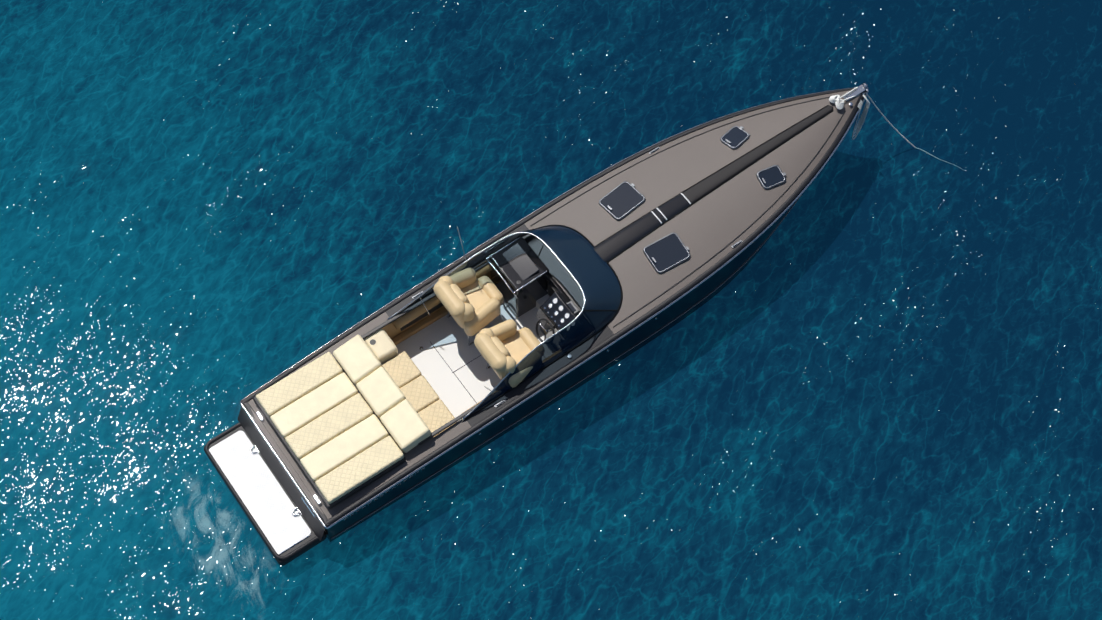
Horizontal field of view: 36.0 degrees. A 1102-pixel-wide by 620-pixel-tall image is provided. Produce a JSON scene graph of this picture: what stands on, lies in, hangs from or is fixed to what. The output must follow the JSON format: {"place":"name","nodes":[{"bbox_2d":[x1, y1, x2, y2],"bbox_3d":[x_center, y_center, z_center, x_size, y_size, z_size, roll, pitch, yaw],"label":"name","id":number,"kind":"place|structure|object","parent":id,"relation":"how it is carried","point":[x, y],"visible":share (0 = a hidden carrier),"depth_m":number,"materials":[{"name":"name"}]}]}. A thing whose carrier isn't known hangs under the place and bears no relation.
{"place":"outdoors","nodes":[
{"label":"outdoors","id":0,"kind":"place"},
{"bbox_2d":[0,0,1101,619],"bbox_3d":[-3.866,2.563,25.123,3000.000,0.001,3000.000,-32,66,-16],"label":"sea","id":1,"kind":"structure","parent":0,"point":[864,382],"depth_m":26.57,"materials":[{"name":"liquid"}]},
{"bbox_2d":[302,93,830,541],"bbox_3d":[0.569,-0.333,26.338,10.850,1.850,2.500,-32,66,-16],"label":"hull","id":2,"kind":"object","parent":1,"relation":"in","point":[684,307],"visible":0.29,"depth_m":25.46,"materials":[{"name":"paint"}]},
{"bbox_2d":[204,406,326,565],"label":"swim platform","id":3,"kind":"structure","parent":2,"relation":"attached to","point":[265,492],"depth_m":24.66,"materials":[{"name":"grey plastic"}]},
{"bbox_2d":[250,411,320,516],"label":"stern fittings","id":4,"kind":"object","parent":3,"relation":"on","point":[260,416],"visible":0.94,"depth_m":24.56,"materials":[{"name":"silver metal"}]},
{"bbox_2d":[343,318,657,520],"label":"hull vents","id":5,"kind":"object","parent":2,"relation":"attached to","point":[388,491],"visible":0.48,"depth_m":24.32,"materials":[{"name":"metal"}]},
{"bbox_2d":[241,86,866,526],"bbox_3d":[0.567,-0.674,25.711,10.854,0.637,2.508,-32,66,-16],"label":"gunwale cap","id":6,"kind":"object","parent":2,"relation":"on","point":[327,522],"visible":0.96,"depth_m":25.47,"materials":[{"name":"grey"}]},
{"bbox_2d":[248,90,860,518],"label":"deck","id":7,"kind":"structure","parent":2,"relation":"on","point":[712,224],"depth_m":26.01,"materials":[{"name":"grey"}]},
{"bbox_2d":[253,396,405,509],"bbox_3d":[-3.216,1.727,24.548,1.310,0.100,2.110,-32,66,-16],"label":"engine hatch lid","id":8,"kind":"object","parent":7,"relation":"on","point":[350,493],"visible":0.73,"depth_m":24.19,"materials":[{"name":"brown"}]},
{"bbox_2d":[256,352,403,503],"bbox_3d":[-3.200,1.679,24.484,1.270,0.110,2.052,-32,66,-16],"label":"sunpad","id":9,"kind":"object","parent":8,"relation":"on","point":[332,430],"visible":1,"depth_m":24.42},
{"bbox_2d":[333,335,430,452],"bbox_3d":[-2.469,1.207,24.696,0.504,0.280,1.928,-32,66,-16],"label":"bench backrest","id":10,"kind":"object","parent":7,"relation":"on","point":[394,410],"visible":1,"depth_m":24.57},
{"bbox_2d":[361,235,583,444],"bbox_3d":[-0.858,0.372,25.534,3.940,0.783,2.071,-32,66,-16],"label":"cockpit liner","id":11,"kind":"object","parent":7,"relation":"attached to","point":[449,362],"visible":0.17,"depth_m":25.76,"materials":[{"name":"white plastic"}]},
{"bbox_2d":[364,329,457,437],"bbox_3d":[-2.080,1.153,25.185,0.450,0.646,1.915,-32,66,-16],"label":"bench seat","id":12,"kind":"object","parent":11,"relation":"on","point":[419,392],"visible":0.58,"depth_m":25.01,"materials":[{"name":"beige leather"}]},
{"bbox_2d":[433,268,503,345],"bbox_3d":[-1.211,-0.092,25.544,0.934,1.233,0.972,-32,66,-16],"label":"helm seat","id":13,"kind":"object","parent":11,"relation":"on","point":[470,302],"visible":1,"depth_m":25.17,"materials":[{"name":"beige leather"}]},
{"bbox_2d":[474,319,539,387],"bbox_3d":[-0.589,0.683,25.120,0.934,1.233,0.972,-32,66,-16],"label":"helm seat","id":14,"kind":"object","parent":11,"relation":"on","point":[505,348],"visible":0.77,"depth_m":24.71,"materials":[{"name":"beige leather"}]},
{"bbox_2d":[486,237,549,316],"bbox_3d":[-0.501,-0.493,25.928,0.684,0.923,0.784,-32,66,-16],"label":"companionway console","id":15,"kind":"object","parent":11,"relation":"on","point":[520,271],"visible":0.94,"depth_m":25.61,"materials":[{"name":"black"}]},
{"bbox_2d":[536,275,562,308],"bbox_3d":[-0.008,-0.141,25.843,0.260,0.733,0.500,-32,66,-16],"label":"companionway door","id":16,"kind":"structure","parent":11,"relation":"attached to","point":[553,286],"depth_m":25.74,"materials":[{"name":"black"}]},
{"bbox_2d":[536,292,579,337],"bbox_3d":[0.179,0.276,25.489,0.592,0.955,0.810,-32,66,-16],"label":"helm console","id":17,"kind":"object","parent":11,"relation":"on","point":[557,310],"visible":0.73,"depth_m":25.21,"materials":[{"name":"black plastic"}]},
{"bbox_2d":[536,318,554,341],"bbox_3d":[-0.087,0.317,25.288,0.288,0.345,0.344,0,61,0],"label":"steering wheel","id":18,"kind":"object","parent":17,"relation":"attached to","point":[545,332],"visible":0.77,"depth_m":25.30,"materials":[{"name":"black"}]},
{"bbox_2d":[387,224,622,420],"bbox_3d":[-0.554,-0.084,25.146,3.223,0.706,2.057,-32,66,-16],"label":"windscreen frame","id":19,"kind":"object","parent":7,"relation":"on","point":[498,384],"visible":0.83,"depth_m":25.17,"materials":[{"name":"metal"}]},
{"bbox_2d":[400,226,620,417],"bbox_3d":[-0.555,-0.088,25.135,3.200,0.658,2.030,-32,66,-16],"label":"windshield","id":20,"kind":"object","parent":19,"relation":"in","point":[586,264],"visible":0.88,"depth_m":25.16,"materials":[{"name":"glass"}]},
{"bbox_2d":[599,181,645,220],"bbox_3d":[1.106,-1.693,26.098,0.631,0.100,0.498,-37,67,-18],"label":"deck hatch","id":21,"kind":"object","parent":7,"relation":"on","point":[622,200],"visible":1,"depth_m":26.08,"materials":[{"name":"grey glass"}]},
{"bbox_2d":[643,232,690,273],"bbox_3d":[1.764,-0.873,25.649,0.631,0.100,0.498,-27,65,-14],"label":"deck hatch","id":22,"kind":"object","parent":7,"relation":"on","point":[666,253],"visible":1,"depth_m":25.64,"materials":[{"name":"grey glass"}]},
{"bbox_2d":[530,97,845,327],"bbox_3d":[2.430,-1.892,26.220,5.204,0.262,2.170,-32,66,-16],"label":"deck caulk line","id":23,"kind":"object","parent":7,"relation":"on","point":[745,229],"visible":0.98,"depth_m":26.27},
{"bbox_2d":[594,105,832,262],"bbox_3d":[2.584,-2.016,26.219,4.580,0.223,0.360,-32,66,-16],"label":"deck spine","id":24,"kind":"object","parent":7,"relation":"on","point":[614,245],"visible":0.98,"depth_m":26.04,"materials":[{"name":"black"}]},
{"bbox_2d":[720,126,749,149],"bbox_3d":[2.892,-2.711,26.556,0.329,0.070,0.431,41,69,20],"label":"deck hatch","id":25,"kind":"object","parent":7,"relation":"on","point":[734,137],"visible":0.96,"depth_m":26.54,"materials":[{"name":"grey glass"}]},
{"bbox_2d":[756,165,785,189],"bbox_3d":[3.414,-2.060,26.201,0.431,0.070,0.329,-22,64,-12],"label":"deck hatch","id":26,"kind":"object","parent":7,"relation":"on","point":[771,176],"visible":1,"depth_m":26.19,"materials":[{"name":"grey glass"}]},
{"bbox_2d":[834,82,867,106],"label":"bow fittings","id":27,"kind":"object","parent":7,"relation":"on","point":[858,90],"visible":0.56,"depth_m":26.88,"materials":[{"name":"silver metal"}]},
{"bbox_2d":[829,87,964,170],"bbox_3d":[5.598,-2.946,27.310,2.428,1.451,0.474,5,61,3],"label":"mooring rope","id":28,"kind":"object","parent":7,"relation":"attached to","point":[839,103],"visible":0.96,"depth_m":27.09,"materials":[{"name":"white"}]},
{"bbox_2d":[240,87,868,528],"bbox_3d":[0.580,-0.647,25.780,10.941,0.558,2.572,-32,66,-16],"label":"rub rail","id":29,"kind":"object","parent":2,"relation":"attached to","point":[568,355],"visible":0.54,"depth_m":25.14,"materials":[{"name":"silver metal"}]}
]}

